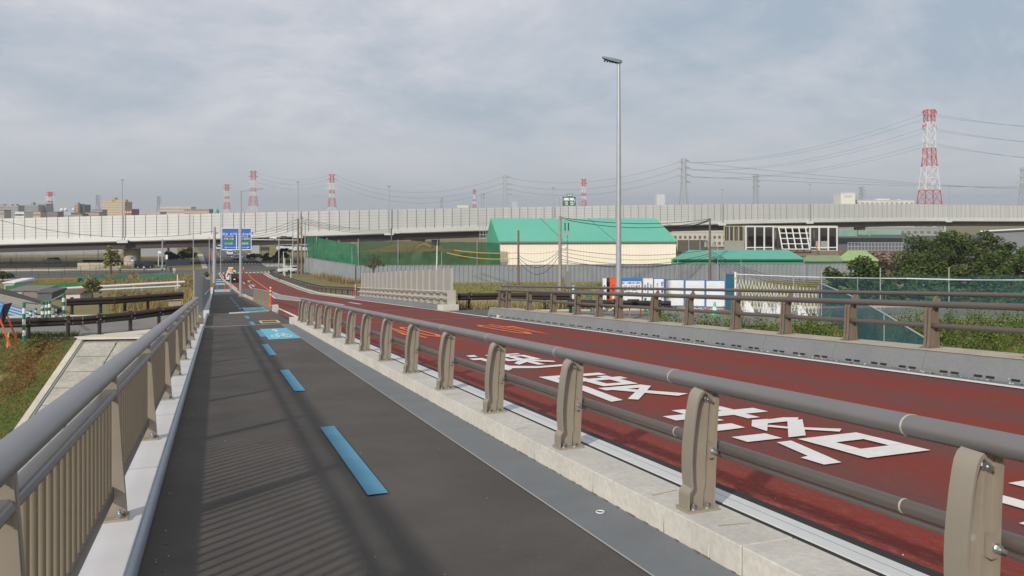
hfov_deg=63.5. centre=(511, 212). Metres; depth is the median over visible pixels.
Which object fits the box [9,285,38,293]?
site shed
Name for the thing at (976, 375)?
drain slots
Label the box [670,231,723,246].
warehouse
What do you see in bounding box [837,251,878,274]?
shed
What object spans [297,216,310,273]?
utility pole
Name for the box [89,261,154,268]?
street fence
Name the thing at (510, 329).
speed marking
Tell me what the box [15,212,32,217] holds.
office building
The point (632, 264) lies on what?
overhead cable
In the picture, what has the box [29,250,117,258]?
street fence
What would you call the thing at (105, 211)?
house
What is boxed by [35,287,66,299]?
site shed
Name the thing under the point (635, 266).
overhead cable
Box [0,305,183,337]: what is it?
guardrail
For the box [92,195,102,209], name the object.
pylon
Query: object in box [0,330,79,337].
grass
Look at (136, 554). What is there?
kerb edge
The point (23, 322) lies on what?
striped post
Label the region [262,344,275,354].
path dash
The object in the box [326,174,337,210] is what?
pylon
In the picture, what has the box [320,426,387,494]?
path dash
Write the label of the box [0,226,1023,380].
ground
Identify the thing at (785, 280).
overhead cable
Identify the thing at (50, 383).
revetment kerb
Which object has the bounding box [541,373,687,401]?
painted character
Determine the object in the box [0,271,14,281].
bushy tree
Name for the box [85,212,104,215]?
house
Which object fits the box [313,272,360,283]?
dry grass
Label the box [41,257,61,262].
moving car
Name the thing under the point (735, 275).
gate post
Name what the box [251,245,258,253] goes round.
wall
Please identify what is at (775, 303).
folding gate
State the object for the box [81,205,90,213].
office building
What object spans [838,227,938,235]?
warehouse
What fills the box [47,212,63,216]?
house
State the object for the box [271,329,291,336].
bicycle mark
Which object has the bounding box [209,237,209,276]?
slim pole
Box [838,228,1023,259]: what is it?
expressway ramp
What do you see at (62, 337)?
levee road kerb
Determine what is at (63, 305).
striped post
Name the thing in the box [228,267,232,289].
warning sign
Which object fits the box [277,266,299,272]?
parked car
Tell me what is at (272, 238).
traffic signal
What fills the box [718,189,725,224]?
viaduct lamp
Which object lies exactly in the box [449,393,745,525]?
kerb crack
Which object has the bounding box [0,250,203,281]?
field
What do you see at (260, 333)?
path dash
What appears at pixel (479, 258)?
overhead cable
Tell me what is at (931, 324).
parapet railing
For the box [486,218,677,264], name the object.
shed
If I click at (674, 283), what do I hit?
notice board
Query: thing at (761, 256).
shed
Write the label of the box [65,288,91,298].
site shed
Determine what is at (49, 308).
striped post
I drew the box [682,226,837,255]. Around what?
station shell
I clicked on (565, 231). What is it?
cable terminal
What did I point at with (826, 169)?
power line
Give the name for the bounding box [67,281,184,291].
pipe
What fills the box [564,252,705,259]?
overhead cable
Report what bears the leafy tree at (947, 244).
on the meadow
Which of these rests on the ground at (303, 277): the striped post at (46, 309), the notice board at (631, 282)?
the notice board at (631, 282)
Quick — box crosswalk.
[218,251,269,272]
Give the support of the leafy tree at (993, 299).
on the meadow
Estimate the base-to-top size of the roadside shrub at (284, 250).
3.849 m
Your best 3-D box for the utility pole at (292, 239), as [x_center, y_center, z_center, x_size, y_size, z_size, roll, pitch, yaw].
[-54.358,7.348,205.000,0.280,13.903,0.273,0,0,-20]
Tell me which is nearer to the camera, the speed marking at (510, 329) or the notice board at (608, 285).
the speed marking at (510, 329)
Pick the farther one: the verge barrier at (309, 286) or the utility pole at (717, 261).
the utility pole at (717, 261)
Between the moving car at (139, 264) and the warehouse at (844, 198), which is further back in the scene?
the warehouse at (844, 198)
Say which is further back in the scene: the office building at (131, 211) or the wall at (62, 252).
the office building at (131, 211)
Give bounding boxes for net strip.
[77,276,86,280]
[92,275,104,279]
[115,275,127,279]
[140,274,174,279]
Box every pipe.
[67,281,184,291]
[99,285,179,293]
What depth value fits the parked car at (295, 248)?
297.33 m
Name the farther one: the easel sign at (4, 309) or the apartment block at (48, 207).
the apartment block at (48, 207)
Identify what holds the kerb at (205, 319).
on the ground at (303, 277)
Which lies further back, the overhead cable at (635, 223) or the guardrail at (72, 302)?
the overhead cable at (635, 223)
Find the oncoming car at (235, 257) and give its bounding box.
[233,255,238,259]
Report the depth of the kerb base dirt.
6.63 m
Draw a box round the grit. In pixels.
[155,322,1022,574]
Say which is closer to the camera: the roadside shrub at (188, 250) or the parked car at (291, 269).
the parked car at (291, 269)
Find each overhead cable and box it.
[0,220,212,236]
[305,220,386,230]
[448,253,516,259]
[454,250,509,253]
[561,217,708,223]
[561,218,708,227]
[562,256,707,267]
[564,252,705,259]
[564,259,707,266]
[565,254,706,264]
[566,249,708,255]
[711,257,888,286]
[712,251,893,280]
[713,254,896,282]
[713,256,891,284]
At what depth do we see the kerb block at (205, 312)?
39.95 m
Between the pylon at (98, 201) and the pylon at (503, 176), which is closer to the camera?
the pylon at (503, 176)
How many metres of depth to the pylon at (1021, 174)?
819.24 m
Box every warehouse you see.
[457,205,469,207]
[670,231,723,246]
[834,193,854,203]
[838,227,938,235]
[855,199,913,226]
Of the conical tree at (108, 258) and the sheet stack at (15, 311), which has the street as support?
the conical tree at (108, 258)
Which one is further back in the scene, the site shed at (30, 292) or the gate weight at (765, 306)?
the site shed at (30, 292)
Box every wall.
[0,249,121,254]
[77,263,120,268]
[141,248,176,255]
[166,259,189,265]
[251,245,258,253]
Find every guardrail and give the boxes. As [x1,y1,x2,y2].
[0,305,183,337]
[66,292,183,314]
[269,269,359,294]
[458,292,570,308]
[567,298,670,316]
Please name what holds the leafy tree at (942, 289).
on the meadow
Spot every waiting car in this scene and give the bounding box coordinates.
[226,270,235,280]
[229,273,238,282]
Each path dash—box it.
[256,330,265,336]
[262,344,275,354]
[280,369,304,390]
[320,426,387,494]
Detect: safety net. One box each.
[820,283,923,344]
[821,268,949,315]
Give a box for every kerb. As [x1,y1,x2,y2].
[0,306,903,338]
[14,338,84,428]
[78,324,202,575]
[199,287,212,316]
[203,304,209,324]
[219,274,252,300]
[266,273,354,297]
[294,320,877,575]
[355,296,437,309]
[437,304,458,310]
[487,308,1023,383]
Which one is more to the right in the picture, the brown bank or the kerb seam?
the kerb seam
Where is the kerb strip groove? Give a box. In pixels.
[359,341,911,575]
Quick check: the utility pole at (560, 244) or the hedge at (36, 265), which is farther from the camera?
the hedge at (36, 265)
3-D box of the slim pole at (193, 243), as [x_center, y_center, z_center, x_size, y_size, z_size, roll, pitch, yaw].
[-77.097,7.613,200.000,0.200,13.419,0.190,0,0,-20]
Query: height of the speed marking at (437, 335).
0.456 m
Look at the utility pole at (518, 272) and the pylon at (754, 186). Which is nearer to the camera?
the utility pole at (518, 272)
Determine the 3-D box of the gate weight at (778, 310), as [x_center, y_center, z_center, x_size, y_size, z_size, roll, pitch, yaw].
[12.430,4.535,38.407,0.240,0.550,0.650,0,0,-20]
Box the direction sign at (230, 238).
[213,227,253,282]
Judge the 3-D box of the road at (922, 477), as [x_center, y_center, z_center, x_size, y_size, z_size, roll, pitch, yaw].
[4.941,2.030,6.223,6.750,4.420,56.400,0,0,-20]
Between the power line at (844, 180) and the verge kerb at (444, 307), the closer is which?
the verge kerb at (444, 307)
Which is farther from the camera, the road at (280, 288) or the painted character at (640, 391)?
the road at (280, 288)
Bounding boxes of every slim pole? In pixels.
[193,216,193,270]
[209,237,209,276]
[220,213,220,273]
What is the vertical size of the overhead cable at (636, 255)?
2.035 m
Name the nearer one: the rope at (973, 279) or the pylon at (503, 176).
the rope at (973, 279)
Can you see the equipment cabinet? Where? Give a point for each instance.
(568, 278)
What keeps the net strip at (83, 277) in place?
on the ground at (303, 277)
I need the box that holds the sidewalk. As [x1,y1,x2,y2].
[0,253,286,279]
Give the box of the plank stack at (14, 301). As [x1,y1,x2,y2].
[0,294,54,314]
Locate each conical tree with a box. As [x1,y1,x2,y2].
[82,278,102,297]
[102,245,120,274]
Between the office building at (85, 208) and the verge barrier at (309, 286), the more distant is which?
the office building at (85, 208)
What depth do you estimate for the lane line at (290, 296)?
75.30 m
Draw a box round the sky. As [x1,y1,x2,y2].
[0,0,1023,212]
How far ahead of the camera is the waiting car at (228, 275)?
147.02 m
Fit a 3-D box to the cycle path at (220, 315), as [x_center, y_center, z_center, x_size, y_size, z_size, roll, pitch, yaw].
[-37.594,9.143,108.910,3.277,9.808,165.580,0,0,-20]
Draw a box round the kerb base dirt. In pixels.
[306,331,735,572]
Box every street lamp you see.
[238,188,262,296]
[602,56,621,291]
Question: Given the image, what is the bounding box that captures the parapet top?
[490,307,1023,359]
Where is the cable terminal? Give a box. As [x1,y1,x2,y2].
[561,223,570,249]
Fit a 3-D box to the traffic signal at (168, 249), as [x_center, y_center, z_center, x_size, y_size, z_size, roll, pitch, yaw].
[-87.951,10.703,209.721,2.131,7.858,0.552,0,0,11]
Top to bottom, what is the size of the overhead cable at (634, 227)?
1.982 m
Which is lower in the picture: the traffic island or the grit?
the grit
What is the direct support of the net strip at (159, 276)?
on the field
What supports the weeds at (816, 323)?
on the ground at (303, 277)
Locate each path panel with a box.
[214,289,229,291]
[243,307,266,310]
[260,328,299,339]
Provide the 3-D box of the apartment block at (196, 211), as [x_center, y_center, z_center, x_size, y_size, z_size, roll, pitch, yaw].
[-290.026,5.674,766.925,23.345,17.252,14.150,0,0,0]
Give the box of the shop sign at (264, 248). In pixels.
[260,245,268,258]
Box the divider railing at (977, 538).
[297,297,1023,575]
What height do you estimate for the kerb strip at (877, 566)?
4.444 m
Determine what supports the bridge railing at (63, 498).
on the kerb at (110, 551)
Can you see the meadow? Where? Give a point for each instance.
(533, 304)
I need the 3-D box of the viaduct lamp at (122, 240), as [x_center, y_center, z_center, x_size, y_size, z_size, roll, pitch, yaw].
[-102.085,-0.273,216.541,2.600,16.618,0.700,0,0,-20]
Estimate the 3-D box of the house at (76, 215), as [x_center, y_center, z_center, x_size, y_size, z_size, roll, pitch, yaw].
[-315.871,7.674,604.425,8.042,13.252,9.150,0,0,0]
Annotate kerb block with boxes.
[203,310,208,318]
[272,304,278,313]
[289,317,297,323]
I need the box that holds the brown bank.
[33,278,79,283]
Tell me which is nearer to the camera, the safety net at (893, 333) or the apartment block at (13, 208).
the safety net at (893, 333)
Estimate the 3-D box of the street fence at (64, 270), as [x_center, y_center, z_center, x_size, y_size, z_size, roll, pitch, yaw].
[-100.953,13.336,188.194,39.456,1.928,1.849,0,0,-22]
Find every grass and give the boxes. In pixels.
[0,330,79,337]
[0,337,75,437]
[80,273,192,286]
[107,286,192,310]
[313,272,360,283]
[456,297,677,309]
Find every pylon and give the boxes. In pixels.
[45,192,55,210]
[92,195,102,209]
[155,196,161,211]
[223,184,230,212]
[247,171,258,212]
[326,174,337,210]
[473,189,475,207]
[480,193,484,207]
[496,175,513,205]
[580,179,586,205]
[676,158,690,204]
[752,174,759,203]
[856,186,865,199]
[914,109,945,231]
[1013,167,1023,226]
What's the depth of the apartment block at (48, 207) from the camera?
874.94 m
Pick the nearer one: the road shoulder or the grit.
the grit
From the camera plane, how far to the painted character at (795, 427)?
8.04 m
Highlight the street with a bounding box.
[1,246,306,278]
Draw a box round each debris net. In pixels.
[306,234,356,264]
[357,239,500,264]
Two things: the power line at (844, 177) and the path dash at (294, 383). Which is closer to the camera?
the path dash at (294, 383)
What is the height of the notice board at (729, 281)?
1.757 m
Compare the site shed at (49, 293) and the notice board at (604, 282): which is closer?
the notice board at (604, 282)
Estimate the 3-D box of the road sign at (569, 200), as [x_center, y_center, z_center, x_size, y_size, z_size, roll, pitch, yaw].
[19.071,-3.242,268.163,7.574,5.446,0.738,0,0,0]
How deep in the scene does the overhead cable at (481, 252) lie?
156.98 m
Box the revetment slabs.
[17,342,137,472]
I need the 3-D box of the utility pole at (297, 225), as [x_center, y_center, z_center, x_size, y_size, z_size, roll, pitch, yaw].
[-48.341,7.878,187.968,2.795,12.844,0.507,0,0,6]
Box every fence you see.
[0,268,155,278]
[5,282,83,289]
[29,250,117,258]
[29,264,162,275]
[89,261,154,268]
[193,271,209,311]
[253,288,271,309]
[306,257,355,281]
[356,263,854,281]
[357,268,455,304]
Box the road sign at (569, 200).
[559,194,581,206]
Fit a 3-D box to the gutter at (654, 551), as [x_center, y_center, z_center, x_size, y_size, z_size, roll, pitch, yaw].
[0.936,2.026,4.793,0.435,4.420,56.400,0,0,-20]
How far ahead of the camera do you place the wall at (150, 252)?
268.53 m
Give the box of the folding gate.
[736,279,818,315]
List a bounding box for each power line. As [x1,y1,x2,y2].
[337,176,498,192]
[515,170,673,189]
[676,145,916,177]
[677,129,920,169]
[678,115,919,162]
[691,133,921,169]
[691,146,925,177]
[692,176,955,186]
[697,117,928,162]
[698,163,1022,189]
[702,170,997,187]
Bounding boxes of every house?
[0,210,10,218]
[33,211,46,217]
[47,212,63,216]
[71,214,87,216]
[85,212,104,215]
[92,210,106,215]
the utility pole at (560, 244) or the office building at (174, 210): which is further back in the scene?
the office building at (174, 210)
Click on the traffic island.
(275, 295)
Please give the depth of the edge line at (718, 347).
16.07 m
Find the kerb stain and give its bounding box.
[472,415,708,556]
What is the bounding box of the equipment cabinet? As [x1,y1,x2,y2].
[566,244,570,290]
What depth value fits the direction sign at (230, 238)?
138.94 m
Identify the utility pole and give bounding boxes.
[292,214,292,265]
[295,219,302,274]
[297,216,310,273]
[304,221,305,272]
[479,221,486,241]
[517,230,519,288]
[554,216,565,290]
[704,218,720,279]
[717,243,717,279]
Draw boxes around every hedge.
[0,263,76,267]
[83,260,116,262]
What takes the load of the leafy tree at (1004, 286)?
on the meadow
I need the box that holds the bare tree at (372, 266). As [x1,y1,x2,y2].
[363,254,384,272]
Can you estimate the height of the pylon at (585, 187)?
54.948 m
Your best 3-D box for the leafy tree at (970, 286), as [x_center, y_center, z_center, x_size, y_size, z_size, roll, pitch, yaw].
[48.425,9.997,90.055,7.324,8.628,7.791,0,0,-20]
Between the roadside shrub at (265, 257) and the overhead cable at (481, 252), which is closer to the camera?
the overhead cable at (481, 252)
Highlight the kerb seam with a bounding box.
[128,330,200,469]
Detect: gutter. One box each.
[281,324,739,575]
[479,315,1023,386]
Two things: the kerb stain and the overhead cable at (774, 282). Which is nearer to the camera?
the kerb stain
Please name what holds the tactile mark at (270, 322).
on the cycle path at (220, 315)
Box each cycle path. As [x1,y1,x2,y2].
[138,324,650,575]
[204,275,289,327]
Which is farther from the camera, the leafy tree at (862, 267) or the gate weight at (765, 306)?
the leafy tree at (862, 267)
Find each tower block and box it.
[512,201,516,206]
[655,194,664,204]
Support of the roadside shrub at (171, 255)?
on the street
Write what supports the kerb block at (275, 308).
on the ground at (303, 277)
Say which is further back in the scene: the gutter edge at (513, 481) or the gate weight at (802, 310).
the gate weight at (802, 310)
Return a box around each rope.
[737,274,906,278]
[907,278,1023,280]
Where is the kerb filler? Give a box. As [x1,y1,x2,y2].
[314,320,943,575]
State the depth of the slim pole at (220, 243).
189.92 m
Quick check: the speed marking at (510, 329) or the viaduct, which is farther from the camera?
the viaduct
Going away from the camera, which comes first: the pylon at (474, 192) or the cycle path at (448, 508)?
the cycle path at (448, 508)
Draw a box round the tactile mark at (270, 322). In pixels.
[259,320,278,322]
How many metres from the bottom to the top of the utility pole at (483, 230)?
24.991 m
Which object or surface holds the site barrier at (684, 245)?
on the ground at (303, 277)
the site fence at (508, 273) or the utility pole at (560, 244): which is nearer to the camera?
the utility pole at (560, 244)
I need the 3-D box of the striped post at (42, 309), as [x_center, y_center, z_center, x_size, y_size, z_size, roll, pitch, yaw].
[-20.253,4.335,35.672,0.252,0.950,0.252,0,0,-20]
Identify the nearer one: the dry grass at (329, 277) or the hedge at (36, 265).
the dry grass at (329, 277)
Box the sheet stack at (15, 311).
[0,302,33,315]
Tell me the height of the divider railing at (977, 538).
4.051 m
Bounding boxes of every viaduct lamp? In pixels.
[117,179,127,242]
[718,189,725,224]
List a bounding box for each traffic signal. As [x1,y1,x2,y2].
[162,239,169,263]
[252,236,286,268]
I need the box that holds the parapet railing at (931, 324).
[496,285,1023,356]
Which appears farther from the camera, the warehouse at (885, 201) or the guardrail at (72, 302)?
the warehouse at (885, 201)
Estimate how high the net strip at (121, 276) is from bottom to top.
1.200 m
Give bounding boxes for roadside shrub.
[164,251,192,259]
[178,247,196,256]
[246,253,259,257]
[260,253,281,262]
[275,248,290,260]
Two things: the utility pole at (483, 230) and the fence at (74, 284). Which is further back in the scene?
the utility pole at (483, 230)
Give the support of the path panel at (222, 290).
on the cycle path at (220, 315)
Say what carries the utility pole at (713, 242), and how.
on the meadow
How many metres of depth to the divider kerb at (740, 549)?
5.79 m
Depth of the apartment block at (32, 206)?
860.00 m
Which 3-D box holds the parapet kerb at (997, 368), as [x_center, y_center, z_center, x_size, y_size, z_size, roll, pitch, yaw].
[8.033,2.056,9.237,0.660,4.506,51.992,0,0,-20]
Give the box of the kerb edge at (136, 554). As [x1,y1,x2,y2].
[123,324,204,575]
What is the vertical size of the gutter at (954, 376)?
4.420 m
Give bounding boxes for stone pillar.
[169,299,182,306]
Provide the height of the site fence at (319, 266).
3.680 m
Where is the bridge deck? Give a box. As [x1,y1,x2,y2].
[206,315,645,571]
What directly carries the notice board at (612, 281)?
on the ground at (303, 277)
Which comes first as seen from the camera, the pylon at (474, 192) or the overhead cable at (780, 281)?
the overhead cable at (780, 281)
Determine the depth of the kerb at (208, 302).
61.28 m
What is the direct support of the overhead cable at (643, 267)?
attached to the utility pole at (560, 244)
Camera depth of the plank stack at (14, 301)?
113.48 m
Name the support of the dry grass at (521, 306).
on the ground at (303, 277)
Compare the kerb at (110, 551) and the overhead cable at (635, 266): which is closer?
the kerb at (110, 551)
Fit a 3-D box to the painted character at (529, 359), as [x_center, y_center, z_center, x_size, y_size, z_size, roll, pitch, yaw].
[-0.011,2.877,16.093,1.269,0.248,3.180,0,0,-20]
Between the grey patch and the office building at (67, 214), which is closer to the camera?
the grey patch
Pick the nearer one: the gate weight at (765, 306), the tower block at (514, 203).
the gate weight at (765, 306)
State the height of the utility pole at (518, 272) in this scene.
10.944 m
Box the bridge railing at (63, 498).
[0,297,199,575]
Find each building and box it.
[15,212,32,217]
[64,212,79,216]
[74,202,84,213]
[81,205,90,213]
[125,209,138,214]
[139,212,166,214]
[160,207,195,213]
[838,242,915,272]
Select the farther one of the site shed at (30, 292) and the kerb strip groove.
the site shed at (30, 292)
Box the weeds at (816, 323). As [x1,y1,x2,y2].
[648,300,1023,352]
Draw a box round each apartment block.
[3,204,24,217]
[25,202,43,211]
[38,204,52,211]
[184,209,213,213]
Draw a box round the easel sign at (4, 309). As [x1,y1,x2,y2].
[0,303,17,347]
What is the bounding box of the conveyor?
[0,288,61,312]
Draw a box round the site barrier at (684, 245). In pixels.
[677,239,707,254]
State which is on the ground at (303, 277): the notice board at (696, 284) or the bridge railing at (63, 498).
the notice board at (696, 284)
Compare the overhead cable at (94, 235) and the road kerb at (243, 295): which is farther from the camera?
the overhead cable at (94, 235)
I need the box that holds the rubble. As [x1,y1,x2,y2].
[869,251,905,261]
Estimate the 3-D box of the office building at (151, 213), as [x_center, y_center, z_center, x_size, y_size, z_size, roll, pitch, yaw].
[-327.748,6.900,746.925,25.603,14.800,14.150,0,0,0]
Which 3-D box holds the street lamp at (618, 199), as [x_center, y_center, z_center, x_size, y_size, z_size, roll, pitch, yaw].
[4.393,-0.973,35.899,0.961,11.586,0.477,0,0,-5]
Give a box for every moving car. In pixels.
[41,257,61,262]
[134,260,153,268]
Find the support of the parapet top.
on the parapet kerb at (997, 368)
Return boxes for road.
[0,307,1023,334]
[220,273,406,312]
[277,307,473,322]
[322,316,1023,575]
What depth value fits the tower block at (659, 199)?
1500.00 m
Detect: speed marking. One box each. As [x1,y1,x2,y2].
[392,327,440,337]
[477,324,546,333]
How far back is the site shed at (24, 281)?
153.13 m
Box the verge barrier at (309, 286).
[274,274,359,295]
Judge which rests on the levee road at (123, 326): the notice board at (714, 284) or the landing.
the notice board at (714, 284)
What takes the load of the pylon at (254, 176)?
on the ground at (303, 277)
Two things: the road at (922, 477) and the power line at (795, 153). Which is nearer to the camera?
the road at (922, 477)
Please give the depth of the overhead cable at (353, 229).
206.00 m
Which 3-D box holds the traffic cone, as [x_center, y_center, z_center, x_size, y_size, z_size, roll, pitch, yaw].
[9.470,4.505,38.630,0.380,0.610,0.380,0,0,-20]
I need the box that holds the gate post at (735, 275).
[734,272,736,295]
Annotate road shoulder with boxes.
[264,273,413,306]
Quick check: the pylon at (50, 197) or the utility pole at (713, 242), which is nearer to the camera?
the utility pole at (713, 242)
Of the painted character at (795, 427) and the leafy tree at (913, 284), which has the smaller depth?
the painted character at (795, 427)
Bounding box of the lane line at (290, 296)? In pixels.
[243,282,343,304]
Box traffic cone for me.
[709,302,719,315]
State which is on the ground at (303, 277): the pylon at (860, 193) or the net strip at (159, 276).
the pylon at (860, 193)
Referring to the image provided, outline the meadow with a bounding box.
[357,280,924,309]
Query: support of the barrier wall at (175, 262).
on the ground at (303, 277)
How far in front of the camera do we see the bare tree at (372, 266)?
159.94 m
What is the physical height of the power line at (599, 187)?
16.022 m
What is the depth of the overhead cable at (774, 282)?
149.72 m
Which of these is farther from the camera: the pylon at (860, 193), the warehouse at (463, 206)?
the pylon at (860, 193)
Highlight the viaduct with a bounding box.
[0,204,1023,265]
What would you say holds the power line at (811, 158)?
attached to the pylon at (926, 177)
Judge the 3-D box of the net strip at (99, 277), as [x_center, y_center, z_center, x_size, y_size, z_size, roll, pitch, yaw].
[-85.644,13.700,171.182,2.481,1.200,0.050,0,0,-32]
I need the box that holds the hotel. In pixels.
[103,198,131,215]
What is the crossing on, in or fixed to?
on the road at (410, 312)
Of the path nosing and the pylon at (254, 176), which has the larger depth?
the pylon at (254, 176)
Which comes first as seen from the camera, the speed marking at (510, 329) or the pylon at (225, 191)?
the speed marking at (510, 329)
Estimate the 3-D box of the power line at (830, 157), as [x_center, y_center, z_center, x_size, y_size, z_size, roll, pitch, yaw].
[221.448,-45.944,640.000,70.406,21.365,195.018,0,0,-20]
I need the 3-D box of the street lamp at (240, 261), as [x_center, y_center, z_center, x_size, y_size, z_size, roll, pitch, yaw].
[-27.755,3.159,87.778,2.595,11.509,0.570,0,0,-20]
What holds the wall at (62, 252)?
on the field
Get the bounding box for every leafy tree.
[816,255,899,299]
[871,279,906,305]
[889,229,996,287]
[896,262,945,300]
[906,285,961,301]
[920,265,996,301]
[952,230,1015,272]
[966,290,1023,302]
[973,241,1023,300]
[975,266,1023,303]
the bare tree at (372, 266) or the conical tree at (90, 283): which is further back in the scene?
the bare tree at (372, 266)
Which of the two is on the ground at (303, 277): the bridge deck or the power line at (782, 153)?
the bridge deck
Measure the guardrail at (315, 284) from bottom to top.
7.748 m
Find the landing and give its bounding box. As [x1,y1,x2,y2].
[75,327,168,339]
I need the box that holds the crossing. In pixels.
[449,309,488,314]
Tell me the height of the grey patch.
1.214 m
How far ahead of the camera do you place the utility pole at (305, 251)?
193.95 m
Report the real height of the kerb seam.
1.883 m
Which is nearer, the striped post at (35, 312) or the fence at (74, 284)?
the striped post at (35, 312)
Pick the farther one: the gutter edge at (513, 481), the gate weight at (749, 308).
the gate weight at (749, 308)
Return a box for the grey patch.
[231,288,257,295]
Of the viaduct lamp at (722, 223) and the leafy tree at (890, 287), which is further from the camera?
the viaduct lamp at (722, 223)
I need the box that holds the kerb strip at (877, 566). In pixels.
[307,319,928,575]
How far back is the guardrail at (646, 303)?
37.71 m
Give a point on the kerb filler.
(884, 553)
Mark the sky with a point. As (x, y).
(179, 101)
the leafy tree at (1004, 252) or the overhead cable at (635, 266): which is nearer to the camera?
the leafy tree at (1004, 252)
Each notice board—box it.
[603,278,605,307]
[607,278,609,299]
[610,277,615,308]
[621,278,641,299]
[643,278,652,300]
[653,278,664,300]
[665,279,683,307]
[685,280,704,307]
[705,280,724,308]
[726,274,733,309]
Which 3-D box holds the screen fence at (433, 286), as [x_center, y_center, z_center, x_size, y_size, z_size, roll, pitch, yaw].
[-7.465,4.669,52.603,0.420,3.878,27.103,0,0,-20]
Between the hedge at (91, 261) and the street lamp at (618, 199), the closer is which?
the street lamp at (618, 199)
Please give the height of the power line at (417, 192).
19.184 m
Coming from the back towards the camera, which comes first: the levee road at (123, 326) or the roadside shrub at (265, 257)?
the roadside shrub at (265, 257)
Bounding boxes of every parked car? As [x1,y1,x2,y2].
[276,244,291,249]
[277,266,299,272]
[293,244,306,251]
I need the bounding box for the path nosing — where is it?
[229,310,268,313]
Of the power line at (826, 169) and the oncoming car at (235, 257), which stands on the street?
the oncoming car at (235, 257)
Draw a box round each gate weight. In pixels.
[744,301,754,312]
[761,302,772,313]
[773,303,779,313]
[797,305,806,315]
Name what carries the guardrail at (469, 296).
on the ground at (303, 277)
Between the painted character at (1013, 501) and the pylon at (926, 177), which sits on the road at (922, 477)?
the painted character at (1013, 501)
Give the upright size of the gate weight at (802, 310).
0.550 m
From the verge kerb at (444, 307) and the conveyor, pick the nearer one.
the verge kerb at (444, 307)
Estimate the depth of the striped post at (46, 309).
35.63 m
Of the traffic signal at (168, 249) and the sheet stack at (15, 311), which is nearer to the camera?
the sheet stack at (15, 311)
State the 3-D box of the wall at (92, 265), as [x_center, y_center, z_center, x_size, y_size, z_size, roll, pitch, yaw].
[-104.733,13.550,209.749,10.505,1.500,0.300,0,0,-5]
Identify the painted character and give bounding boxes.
[468,353,561,369]
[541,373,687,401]
[663,406,927,463]
[1002,481,1023,524]
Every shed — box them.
[2,278,34,288]
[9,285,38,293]
[21,285,56,297]
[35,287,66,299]
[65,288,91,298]
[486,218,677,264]
[671,250,803,263]
[801,255,842,263]
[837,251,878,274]
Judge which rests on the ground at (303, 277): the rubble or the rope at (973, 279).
the rubble
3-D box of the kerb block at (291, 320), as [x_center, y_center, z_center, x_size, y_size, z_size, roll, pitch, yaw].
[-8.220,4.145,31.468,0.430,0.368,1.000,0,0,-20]
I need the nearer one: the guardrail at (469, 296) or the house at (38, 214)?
the guardrail at (469, 296)
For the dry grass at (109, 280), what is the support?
on the ground at (303, 277)
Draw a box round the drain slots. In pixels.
[491,315,1019,381]
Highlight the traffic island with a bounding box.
[272,293,302,300]
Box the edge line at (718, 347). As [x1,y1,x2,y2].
[221,273,1023,388]
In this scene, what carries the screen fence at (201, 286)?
on the kerb at (208, 302)
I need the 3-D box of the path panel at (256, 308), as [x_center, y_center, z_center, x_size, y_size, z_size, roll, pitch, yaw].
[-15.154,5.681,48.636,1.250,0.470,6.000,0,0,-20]
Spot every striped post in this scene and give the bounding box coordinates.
[21,302,26,341]
[34,308,36,317]
[41,302,44,317]
[45,302,47,317]
[48,300,50,316]
[62,293,64,316]
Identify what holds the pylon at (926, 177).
on the ground at (303, 277)
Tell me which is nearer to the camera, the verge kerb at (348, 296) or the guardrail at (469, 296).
the guardrail at (469, 296)
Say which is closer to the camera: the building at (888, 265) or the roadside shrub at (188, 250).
the building at (888, 265)
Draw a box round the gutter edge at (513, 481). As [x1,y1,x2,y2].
[285,327,653,575]
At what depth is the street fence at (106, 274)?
176.32 m
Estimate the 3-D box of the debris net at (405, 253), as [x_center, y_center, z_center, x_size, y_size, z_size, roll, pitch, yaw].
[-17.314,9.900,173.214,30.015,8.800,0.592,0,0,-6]
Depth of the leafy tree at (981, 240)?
117.58 m
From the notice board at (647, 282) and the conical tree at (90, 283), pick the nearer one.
the notice board at (647, 282)
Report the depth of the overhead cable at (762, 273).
156.49 m
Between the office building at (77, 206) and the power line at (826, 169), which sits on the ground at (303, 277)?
the office building at (77, 206)
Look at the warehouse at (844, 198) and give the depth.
640.00 m

